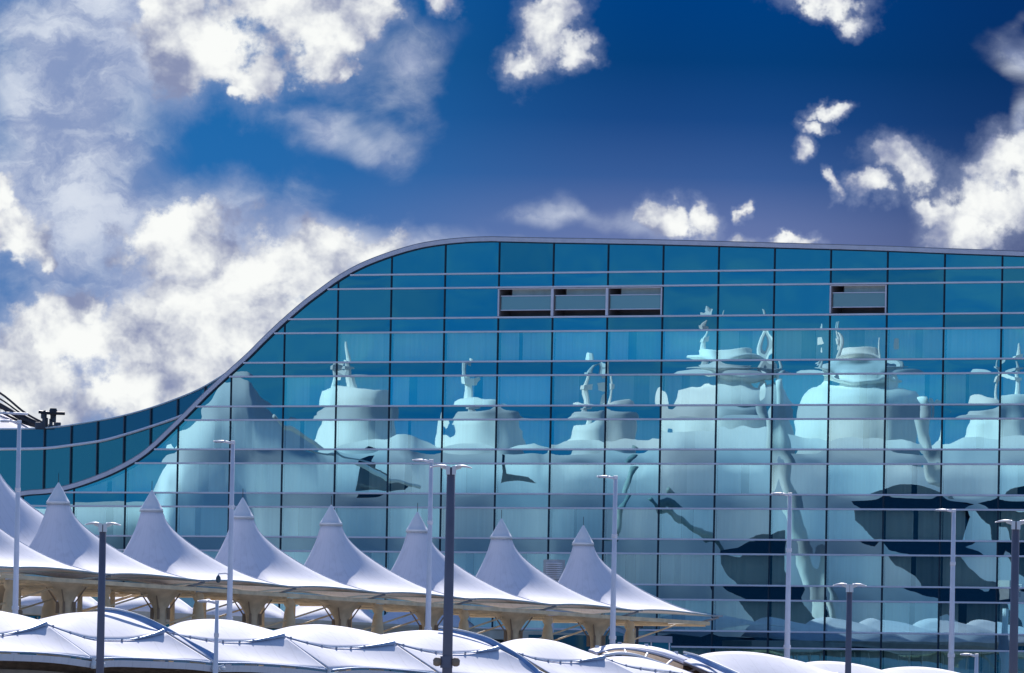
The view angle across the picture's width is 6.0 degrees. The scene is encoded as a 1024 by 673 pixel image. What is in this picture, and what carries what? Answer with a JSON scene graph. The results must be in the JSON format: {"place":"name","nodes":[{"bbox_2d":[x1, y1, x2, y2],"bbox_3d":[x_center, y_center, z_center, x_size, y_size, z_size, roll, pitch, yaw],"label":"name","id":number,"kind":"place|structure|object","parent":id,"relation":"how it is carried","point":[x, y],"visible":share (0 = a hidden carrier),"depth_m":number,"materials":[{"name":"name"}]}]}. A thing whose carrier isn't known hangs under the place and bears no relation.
{"place":"outdoors","nodes":[
{"label":"outdoors","id":0,"kind":"place"},
{"bbox_2d":[0,659,257,672],"bbox_3d":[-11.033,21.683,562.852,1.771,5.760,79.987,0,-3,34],"label":"parking wall","id":1,"kind":"structure","parent":0,"point":[39,666],"depth_m":544.20,"materials":[{"name":"beige concrete"}]},
{"bbox_2d":[0,236,1023,672],"bbox_3d":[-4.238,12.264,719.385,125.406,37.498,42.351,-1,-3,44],"label":"hotel building","id":2,"kind":"structure","parent":0,"point":[704,400],"depth_m":693.42,"materials":[{"name":"blue glass"}]},
{"bbox_2d":[177,507,227,535],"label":"window","id":3,"kind":"structure","parent":2,"relation":"in","point":[190,520],"depth_m":714.61,"materials":[{"name":"blue glass"}]},
{"bbox_2d":[231,377,282,405],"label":"window","id":4,"kind":"structure","parent":2,"relation":"in","point":[247,390],"depth_m":712.52,"materials":[{"name":"blue glass"}]},
{"bbox_2d":[234,464,280,491],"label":"window","id":5,"kind":"structure","parent":2,"relation":"in","point":[247,477],"depth_m":712.17,"materials":[{"name":"blue glass"}]},
{"bbox_2d":[281,508,328,535],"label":"window","id":6,"kind":"structure","parent":2,"relation":"in","point":[294,521],"depth_m":709.91,"materials":[{"name":"blue glass"}]},
{"bbox_2d":[282,464,333,491],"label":"window","id":7,"kind":"structure","parent":2,"relation":"in","point":[295,477],"depth_m":709.74,"materials":[{"name":"blue glass"}]},
{"bbox_2d":[284,377,335,404],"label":"window","id":8,"kind":"structure","parent":2,"relation":"in","point":[297,390],"depth_m":709.91,"materials":[{"name":"blue glass"}]},
{"bbox_2d":[1,596,625,672],"bbox_3d":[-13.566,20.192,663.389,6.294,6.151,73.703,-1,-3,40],"label":"kerbside building","id":9,"kind":"structure","parent":2,"relation":"attached to","point":[362,619],"depth_m":659.86,"materials":[{"name":"concrete"}]},
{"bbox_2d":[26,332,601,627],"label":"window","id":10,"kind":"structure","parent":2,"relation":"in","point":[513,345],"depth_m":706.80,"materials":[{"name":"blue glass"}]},
{"bbox_2d":[334,508,385,536],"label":"window","id":11,"kind":"structure","parent":2,"relation":"in","point":[355,521],"depth_m":706.97,"materials":[{"name":"blue glass"}]},
{"bbox_2d":[335,464,386,491],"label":"window","id":12,"kind":"structure","parent":2,"relation":"in","point":[348,477],"depth_m":707.15,"materials":[{"name":"blue glass"}]},
{"bbox_2d":[337,377,388,404],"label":"window","id":13,"kind":"structure","parent":2,"relation":"in","point":[350,390],"depth_m":707.49,"materials":[{"name":"blue glass"}]},
{"bbox_2d":[338,290,389,317],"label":"window","id":14,"kind":"structure","parent":2,"relation":"in","point":[352,303],"depth_m":707.67,"materials":[{"name":"blue glass"}]},
{"bbox_2d":[387,508,439,536],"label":"window","id":15,"kind":"structure","parent":2,"relation":"in","point":[398,519],"depth_m":704.91,"materials":[{"name":"blue glass"}]},
{"bbox_2d":[388,464,439,492],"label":"window","id":16,"kind":"structure","parent":2,"relation":"in","point":[407,478],"depth_m":704.73,"materials":[{"name":"blue glass"}]},
{"bbox_2d":[390,377,441,404],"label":"window","id":17,"kind":"structure","parent":2,"relation":"in","point":[403,390],"depth_m":704.91,"materials":[{"name":"blue glass"}]},
{"bbox_2d":[391,289,443,316],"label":"window","id":18,"kind":"structure","parent":2,"relation":"in","point":[405,302],"depth_m":705.08,"materials":[{"name":"blue glass"}]},
{"bbox_2d":[441,508,493,536],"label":"window","id":19,"kind":"structure","parent":2,"relation":"in","point":[468,522],"depth_m":701.82,"materials":[{"name":"blue glass"}]},
{"bbox_2d":[442,464,493,492],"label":"window","id":20,"kind":"structure","parent":2,"relation":"in","point":[479,478],"depth_m":701.82,"materials":[{"name":"blue glass"}]},
{"bbox_2d":[443,376,495,404],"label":"window","id":21,"kind":"structure","parent":2,"relation":"in","point":[461,390],"depth_m":702.33,"materials":[{"name":"blue glass"}]},
{"bbox_2d":[445,288,497,316],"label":"window","id":22,"kind":"structure","parent":2,"relation":"in","point":[458,302],"depth_m":702.67,"materials":[{"name":"blue glass"}]},
{"bbox_2d":[446,242,498,272],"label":"window","id":23,"kind":"structure","parent":2,"relation":"in","point":[467,257],"depth_m":702.67,"materials":[{"name":"blue glass"}]},
{"bbox_2d":[495,509,547,537],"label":"window","id":24,"kind":"structure","parent":2,"relation":"in","point":[519,522],"depth_m":699.25,"materials":[{"name":"blue glass"}]},
{"bbox_2d":[495,464,548,492],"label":"window","id":25,"kind":"structure","parent":2,"relation":"in","point":[510,478],"depth_m":699.59,"materials":[{"name":"blue glass"}]},
{"bbox_2d":[497,376,549,404],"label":"window","id":26,"kind":"structure","parent":2,"relation":"in","point":[511,390],"depth_m":699.93,"materials":[{"name":"blue glass"}]},
{"bbox_2d":[500,243,552,271],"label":"window","id":27,"kind":"structure","parent":2,"relation":"in","point":[514,257],"depth_m":700.28,"materials":[{"name":"blue glass"}]},
{"bbox_2d":[549,509,602,537],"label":"window","id":28,"kind":"structure","parent":2,"relation":"in","point":[563,523],"depth_m":697.03,"materials":[{"name":"blue glass"}]},
{"bbox_2d":[550,465,602,492],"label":"window","id":29,"kind":"structure","parent":2,"relation":"in","point":[563,478],"depth_m":697.03,"materials":[{"name":"blue glass"}]},
{"bbox_2d":[551,420,603,447],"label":"window","id":30,"kind":"structure","parent":2,"relation":"in","point":[564,433],"depth_m":697.20,"materials":[{"name":"blue glass"}]},
{"bbox_2d":[551,376,604,404],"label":"window","id":31,"kind":"structure","parent":2,"relation":"in","point":[566,390],"depth_m":697.37,"materials":[{"name":"blue glass"}]},
{"bbox_2d":[552,332,605,359],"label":"window","id":32,"kind":"structure","parent":2,"relation":"in","point":[566,345],"depth_m":697.37,"materials":[{"name":"blue glass"}]},
{"bbox_2d":[603,554,656,583],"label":"window","id":33,"kind":"structure","parent":2,"relation":"in","point":[635,568],"depth_m":693.98,"materials":[{"name":"blue glass"}]},
{"bbox_2d":[604,509,657,537],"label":"window","id":34,"kind":"structure","parent":2,"relation":"in","point":[631,523],"depth_m":694.32,"materials":[{"name":"blue glass"}]},
{"bbox_2d":[605,465,658,492],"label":"window","id":35,"kind":"structure","parent":2,"relation":"in","point":[631,478],"depth_m":694.49,"materials":[{"name":"blue glass"}]},
{"bbox_2d":[605,420,658,447],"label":"window","id":36,"kind":"structure","parent":2,"relation":"in","point":[619,433],"depth_m":694.66,"materials":[{"name":"blue glass"}]},
{"bbox_2d":[606,376,659,403],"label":"window","id":37,"kind":"structure","parent":2,"relation":"in","point":[620,389],"depth_m":694.83,"materials":[{"name":"blue glass"}]},
{"bbox_2d":[607,331,660,359],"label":"window","id":38,"kind":"structure","parent":2,"relation":"in","point":[644,345],"depth_m":694.83,"materials":[{"name":"blue glass"}]},
{"bbox_2d":[658,555,711,583],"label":"window","id":39,"kind":"structure","parent":2,"relation":"in","point":[672,569],"depth_m":691.78,"materials":[{"name":"blue glass"}]},
{"bbox_2d":[659,509,712,538],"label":"window","id":40,"kind":"structure","parent":2,"relation":"in","point":[673,523],"depth_m":691.95,"materials":[{"name":"blue glass"}]},
{"bbox_2d":[660,465,713,492],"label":"window","id":41,"kind":"structure","parent":2,"relation":"in","point":[673,478],"depth_m":691.95,"materials":[{"name":"blue glass"}]},
{"bbox_2d":[660,420,714,447],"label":"window","id":42,"kind":"structure","parent":2,"relation":"in","point":[674,433],"depth_m":692.12,"materials":[{"name":"blue glass"}]},
{"bbox_2d":[661,375,715,403],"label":"window","id":43,"kind":"structure","parent":2,"relation":"in","point":[676,389],"depth_m":692.29,"materials":[{"name":"blue glass"}]},
{"bbox_2d":[662,331,716,359],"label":"window","id":44,"kind":"structure","parent":2,"relation":"in","point":[676,345],"depth_m":692.45,"materials":[{"name":"blue glass"}]},
{"bbox_2d":[663,286,716,314],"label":"window","id":45,"kind":"structure","parent":2,"relation":"in","point":[681,300],"depth_m":692.45,"materials":[{"name":"blue glass"}]},
{"bbox_2d":[713,601,767,630],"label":"window","id":46,"kind":"structure","parent":2,"relation":"in","point":[737,615],"depth_m":689.08,"materials":[{"name":"blue glass"}]},
{"bbox_2d":[714,555,767,584],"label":"window","id":47,"kind":"structure","parent":2,"relation":"in","point":[728,569],"depth_m":689.25,"materials":[{"name":"blue glass"}]},
{"bbox_2d":[714,510,768,538],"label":"window","id":48,"kind":"structure","parent":2,"relation":"in","point":[729,524],"depth_m":689.25,"materials":[{"name":"blue glass"}]},
{"bbox_2d":[715,465,769,493],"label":"window","id":49,"kind":"structure","parent":2,"relation":"in","point":[730,479],"depth_m":689.42,"materials":[{"name":"blue glass"}]},
{"bbox_2d":[716,420,770,447],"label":"window","id":50,"kind":"structure","parent":2,"relation":"in","point":[729,433],"depth_m":689.59,"materials":[{"name":"blue glass"}]},
{"bbox_2d":[717,375,771,403],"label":"window","id":51,"kind":"structure","parent":2,"relation":"in","point":[731,389],"depth_m":689.76,"materials":[{"name":"blue glass"}]},
{"bbox_2d":[718,331,771,358],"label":"window","id":52,"kind":"structure","parent":2,"relation":"in","point":[731,344],"depth_m":689.76,"materials":[{"name":"blue glass"}]},
{"bbox_2d":[718,286,772,314],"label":"window","id":53,"kind":"structure","parent":2,"relation":"in","point":[733,300],"depth_m":689.92,"materials":[{"name":"blue glass"}]},
{"bbox_2d":[769,601,823,630],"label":"window","id":54,"kind":"structure","parent":2,"relation":"in","point":[804,616],"depth_m":686.40,"materials":[{"name":"blue glass"}]},
{"bbox_2d":[769,555,824,584],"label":"window","id":55,"kind":"structure","parent":2,"relation":"in","point":[805,570],"depth_m":686.56,"materials":[{"name":"blue glass"}]},
{"bbox_2d":[770,510,825,538],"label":"window","id":56,"kind":"structure","parent":2,"relation":"in","point":[806,524],"depth_m":686.73,"materials":[{"name":"blue glass"}]},
{"bbox_2d":[771,465,825,493],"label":"window","id":57,"kind":"structure","parent":2,"relation":"in","point":[794,479],"depth_m":686.90,"materials":[{"name":"blue glass"}]},
{"bbox_2d":[772,420,826,447],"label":"window","id":58,"kind":"structure","parent":2,"relation":"in","point":[785,433],"depth_m":687.07,"materials":[{"name":"blue glass"}]},
{"bbox_2d":[773,375,827,403],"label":"window","id":59,"kind":"structure","parent":2,"relation":"in","point":[787,389],"depth_m":687.23,"materials":[{"name":"blue glass"}]},
{"bbox_2d":[774,330,828,358],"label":"window","id":60,"kind":"structure","parent":2,"relation":"in","point":[788,344],"depth_m":687.23,"materials":[{"name":"blue glass"}]},
{"bbox_2d":[774,285,829,313],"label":"window","id":61,"kind":"structure","parent":2,"relation":"in","point":[789,299],"depth_m":687.40,"materials":[{"name":"blue glass"}]},
{"bbox_2d":[825,602,880,631],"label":"window","id":62,"kind":"structure","parent":2,"relation":"in","point":[865,615],"depth_m":683.89,"materials":[{"name":"blue glass"}]},
{"bbox_2d":[826,556,881,585],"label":"window","id":63,"kind":"structure","parent":2,"relation":"in","point":[866,570],"depth_m":684.05,"materials":[{"name":"blue glass"}]},
{"bbox_2d":[827,510,881,539],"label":"window","id":64,"kind":"structure","parent":2,"relation":"in","point":[841,524],"depth_m":684.22,"materials":[{"name":"blue glass"}]},
{"bbox_2d":[827,465,882,493],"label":"window","id":65,"kind":"structure","parent":2,"relation":"in","point":[842,479],"depth_m":684.39,"materials":[{"name":"blue glass"}]},
{"bbox_2d":[828,420,883,447],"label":"window","id":66,"kind":"structure","parent":2,"relation":"in","point":[842,433],"depth_m":684.55,"materials":[{"name":"blue glass"}]},
{"bbox_2d":[829,375,884,403],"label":"window","id":67,"kind":"structure","parent":2,"relation":"in","point":[843,389],"depth_m":684.72,"materials":[{"name":"blue glass"}]},
{"bbox_2d":[830,330,885,358],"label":"window","id":68,"kind":"structure","parent":2,"relation":"in","point":[844,344],"depth_m":684.72,"materials":[{"name":"blue glass"}]},
{"bbox_2d":[881,650,936,669],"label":"window","id":69,"kind":"structure","parent":2,"relation":"in","point":[889,659],"depth_m":681.39,"materials":[{"name":"blue glass"}]},
{"bbox_2d":[882,603,937,632],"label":"window","id":70,"kind":"structure","parent":2,"relation":"in","point":[896,617],"depth_m":681.39,"materials":[{"name":"blue glass"}]},
{"bbox_2d":[883,556,938,585],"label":"window","id":71,"kind":"structure","parent":2,"relation":"in","point":[897,570],"depth_m":681.55,"materials":[{"name":"blue glass"}]},
{"bbox_2d":[883,510,939,539],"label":"window","id":72,"kind":"structure","parent":2,"relation":"in","point":[898,524],"depth_m":681.72,"materials":[{"name":"blue glass"}]},
{"bbox_2d":[884,465,939,493],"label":"window","id":73,"kind":"structure","parent":2,"relation":"in","point":[898,479],"depth_m":681.89,"materials":[{"name":"blue glass"}]},
{"bbox_2d":[885,420,940,447],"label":"window","id":74,"kind":"structure","parent":2,"relation":"in","point":[898,433],"depth_m":682.05,"materials":[{"name":"blue glass"}]},
{"bbox_2d":[886,374,941,403],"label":"window","id":75,"kind":"structure","parent":2,"relation":"in","point":[900,388],"depth_m":682.05,"materials":[{"name":"blue glass"}]},
{"bbox_2d":[887,284,942,312],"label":"window","id":76,"kind":"structure","parent":2,"relation":"in","point":[902,298],"depth_m":682.39,"materials":[{"name":"blue glass"}]},
{"bbox_2d":[887,329,942,357],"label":"window","id":77,"kind":"structure","parent":2,"relation":"in","point":[908,343],"depth_m":682.22,"materials":[{"name":"blue glass"}]},
{"bbox_2d":[938,651,994,672],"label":"window","id":78,"kind":"structure","parent":2,"relation":"in","point":[986,660],"depth_m":678.73,"materials":[{"name":"blue glass"}]},
{"bbox_2d":[939,603,995,632],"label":"window","id":79,"kind":"structure","parent":2,"relation":"in","point":[969,617],"depth_m":678.90,"materials":[{"name":"blue glass"}]},
{"bbox_2d":[940,557,995,586],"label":"window","id":80,"kind":"structure","parent":2,"relation":"in","point":[969,571],"depth_m":678.90,"materials":[{"name":"blue glass"}]},
{"bbox_2d":[941,511,996,539],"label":"window","id":81,"kind":"structure","parent":2,"relation":"in","point":[970,525],"depth_m":679.06,"materials":[{"name":"blue glass"}]},
{"bbox_2d":[941,465,997,493],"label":"window","id":82,"kind":"structure","parent":2,"relation":"in","point":[956,479],"depth_m":679.39,"materials":[{"name":"blue glass"}]},
{"bbox_2d":[942,420,998,447],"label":"window","id":83,"kind":"structure","parent":2,"relation":"in","point":[955,433],"depth_m":679.39,"materials":[{"name":"blue glass"}]},
{"bbox_2d":[943,374,999,403],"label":"window","id":84,"kind":"structure","parent":2,"relation":"in","point":[957,388],"depth_m":679.56,"materials":[{"name":"blue glass"}]},
{"bbox_2d":[944,329,999,357],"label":"window","id":85,"kind":"structure","parent":2,"relation":"in","point":[958,343],"depth_m":679.72,"materials":[{"name":"blue glass"}]},
{"bbox_2d":[945,283,1000,312],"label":"window","id":86,"kind":"structure","parent":2,"relation":"in","point":[965,297],"depth_m":679.89,"materials":[{"name":"blue glass"}]},
{"bbox_2d":[0,0,1023,427],"label":"sky","id":87,"kind":"structure","parent":0,"point":[177,177],"materials":[{"name":"blue"}]},
{"bbox_2d":[528,626,671,669],"bbox_3d":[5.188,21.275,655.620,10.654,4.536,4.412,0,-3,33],"label":"glazed annexe","id":88,"kind":"structure","parent":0,"point":[580,641],"depth_m":655.10,"materials":[{"name":"blue glass"}]},
{"label":"ground","id":89,"kind":"structure","parent":0,"visible":0},
{"bbox_2d":[0,420,21,653],"bbox_3d":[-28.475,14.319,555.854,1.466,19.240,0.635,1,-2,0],"label":"street lamp","id":90,"kind":"object","parent":89,"relation":"on","point":[15,607],"visible":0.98,"depth_m":555.90,"materials":[{"name":"white metal"}]},
{"bbox_2d":[0,611,104,672],"bbox_3d":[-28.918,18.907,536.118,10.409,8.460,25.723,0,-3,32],"label":"fabric canopy","id":91,"kind":"object","parent":89,"relation":"on","point":[22,634],"visible":0.96,"depth_m":535.70,"materials":[{"name":"white fabric"}]},
{"bbox_2d":[85,522,120,672],"bbox_3d":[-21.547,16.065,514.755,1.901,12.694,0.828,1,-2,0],"label":"street lamp","id":92,"kind":"object","parent":89,"relation":"on","point":[102,530],"visible":1,"depth_m":514.70,"materials":[{"name":"grey metal"}]},
{"bbox_2d":[38,607,225,672],"bbox_3d":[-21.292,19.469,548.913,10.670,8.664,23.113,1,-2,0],"label":"fabric canopy","id":93,"kind":"object","parent":89,"relation":"on","point":[130,635],"visible":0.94,"depth_m":545.01,"materials":[{"name":"white fabric"}]},
{"bbox_2d":[161,619,338,672],"bbox_3d":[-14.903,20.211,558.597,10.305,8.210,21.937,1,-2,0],"label":"fabric canopy","id":94,"kind":"object","parent":89,"relation":"on","point":[241,643],"visible":0.95,"depth_m":554.34,"materials":[{"name":"white fabric"}]},
{"bbox_2d":[274,624,436,672],"bbox_3d":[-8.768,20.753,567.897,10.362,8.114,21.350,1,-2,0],"label":"fabric canopy","id":95,"kind":"object","parent":89,"relation":"on","point":[334,648],"visible":0.98,"depth_m":563.61,"materials":[{"name":"white fabric"}]},
{"bbox_2d":[430,464,471,672],"bbox_3d":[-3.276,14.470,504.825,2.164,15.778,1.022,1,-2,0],"label":"street lamp","id":96,"kind":"object","parent":89,"relation":"on","point":[446,661],"visible":1,"depth_m":504.72,"materials":[{"name":"grey metal"}]},
{"bbox_2d":[382,626,543,672],"bbox_3d":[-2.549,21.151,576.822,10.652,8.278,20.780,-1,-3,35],"label":"fabric canopy","id":97,"kind":"object","parent":89,"relation":"on","point":[473,652],"visible":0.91,"depth_m":573.68,"materials":[{"name":"white fabric"}]},
{"bbox_2d":[501,638,633,672],"bbox_3d":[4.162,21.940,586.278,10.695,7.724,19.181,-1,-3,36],"label":"fabric canopy","id":98,"kind":"object","parent":89,"relation":"on","point":[549,656],"visible":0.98,"depth_m":582.41,"materials":[{"name":"white fabric"}]},
{"bbox_2d":[589,642,709,672],"bbox_3d":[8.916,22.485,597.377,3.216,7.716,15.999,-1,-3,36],"label":"curved roof frame","id":99,"kind":"object","parent":89,"relation":"on","point":[665,656],"visible":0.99,"depth_m":596.13,"materials":[{"name":"white metal"}]},
{"bbox_2d":[683,651,837,672],"bbox_3d":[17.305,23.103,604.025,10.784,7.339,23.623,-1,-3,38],"label":"fabric canopy","id":100,"kind":"object","parent":89,"relation":"on","point":[733,662],"visible":1,"depth_m":599.98,"materials":[{"name":"white fabric"}]},
{"bbox_2d":[995,520,1023,672],"bbox_3d":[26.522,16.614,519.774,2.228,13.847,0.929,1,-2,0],"label":"street lamp","id":101,"kind":"object","parent":89,"relation":"on","point":[1013,639],"visible":1,"depth_m":519.72,"materials":[{"name":"grey metal"}]},
{"bbox_3d":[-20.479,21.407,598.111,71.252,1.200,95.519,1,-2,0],"label":"road","id":102,"kind":"structure","parent":0,"visible":0},
{"bbox_2d":[0,528,114,653],"bbox_3d":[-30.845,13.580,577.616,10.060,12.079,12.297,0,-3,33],"label":"peaked tent","id":103,"kind":"object","parent":102,"relation":"on","point":[31,559],"visible":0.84,"depth_m":578.03,"materials":[{"name":"white fabric"}]},
{"bbox_2d":[0,474,202,656],"bbox_3d":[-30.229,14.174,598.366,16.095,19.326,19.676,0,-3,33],"label":"peaked tent","id":104,"kind":"object","parent":102,"relation":"on","point":[31,517],"visible":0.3,"depth_m":599.98,"materials":[{"name":"white fabric"}]},
{"bbox_2d":[0,473,208,660],"bbox_3d":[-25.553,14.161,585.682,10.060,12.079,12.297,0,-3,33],"label":"peaked tent","id":105,"kind":"object","parent":102,"relation":"on","point":[64,534],"visible":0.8,"depth_m":586.51,"materials":[{"name":"white fabric"}]},
{"bbox_2d":[76,490,300,663],"bbox_3d":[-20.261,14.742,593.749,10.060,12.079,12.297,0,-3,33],"label":"peaked tent","id":106,"kind":"object","parent":102,"relation":"on","point":[158,541],"visible":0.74,"depth_m":594.45,"materials":[{"name":"white fabric"}]},
{"bbox_2d":[169,497,389,668],"bbox_3d":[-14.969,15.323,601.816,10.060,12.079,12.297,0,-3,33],"label":"peaked tent","id":107,"kind":"object","parent":102,"relation":"on","point":[257,554],"visible":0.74,"depth_m":602.45,"materials":[{"name":"white fabric"}]},
{"bbox_2d":[259,496,475,671],"bbox_3d":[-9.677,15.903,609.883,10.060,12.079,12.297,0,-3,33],"label":"peaked tent","id":108,"kind":"object","parent":102,"relation":"on","point":[336,553],"visible":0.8,"depth_m":610.58,"materials":[{"name":"white fabric"}]},
{"bbox_2d":[346,503,559,670],"bbox_3d":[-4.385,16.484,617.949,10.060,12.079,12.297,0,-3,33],"label":"peaked tent","id":109,"kind":"object","parent":102,"relation":"on","point":[410,564],"visible":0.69,"depth_m":618.83,"materials":[{"name":"white fabric"}]},
{"bbox_2d":[433,510,642,672],"bbox_3d":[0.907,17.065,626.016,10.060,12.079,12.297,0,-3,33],"label":"peaked tent","id":110,"kind":"object","parent":102,"relation":"on","point":[506,566],"visible":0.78,"depth_m":626.77,"materials":[{"name":"white fabric"}]},
{"bbox_2d":[518,517,722,655],"bbox_3d":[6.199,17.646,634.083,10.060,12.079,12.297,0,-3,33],"label":"peaked tent","id":111,"kind":"object","parent":102,"relation":"on","point":[587,571],"visible":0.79,"depth_m":634.89,"materials":[{"name":"white fabric"}]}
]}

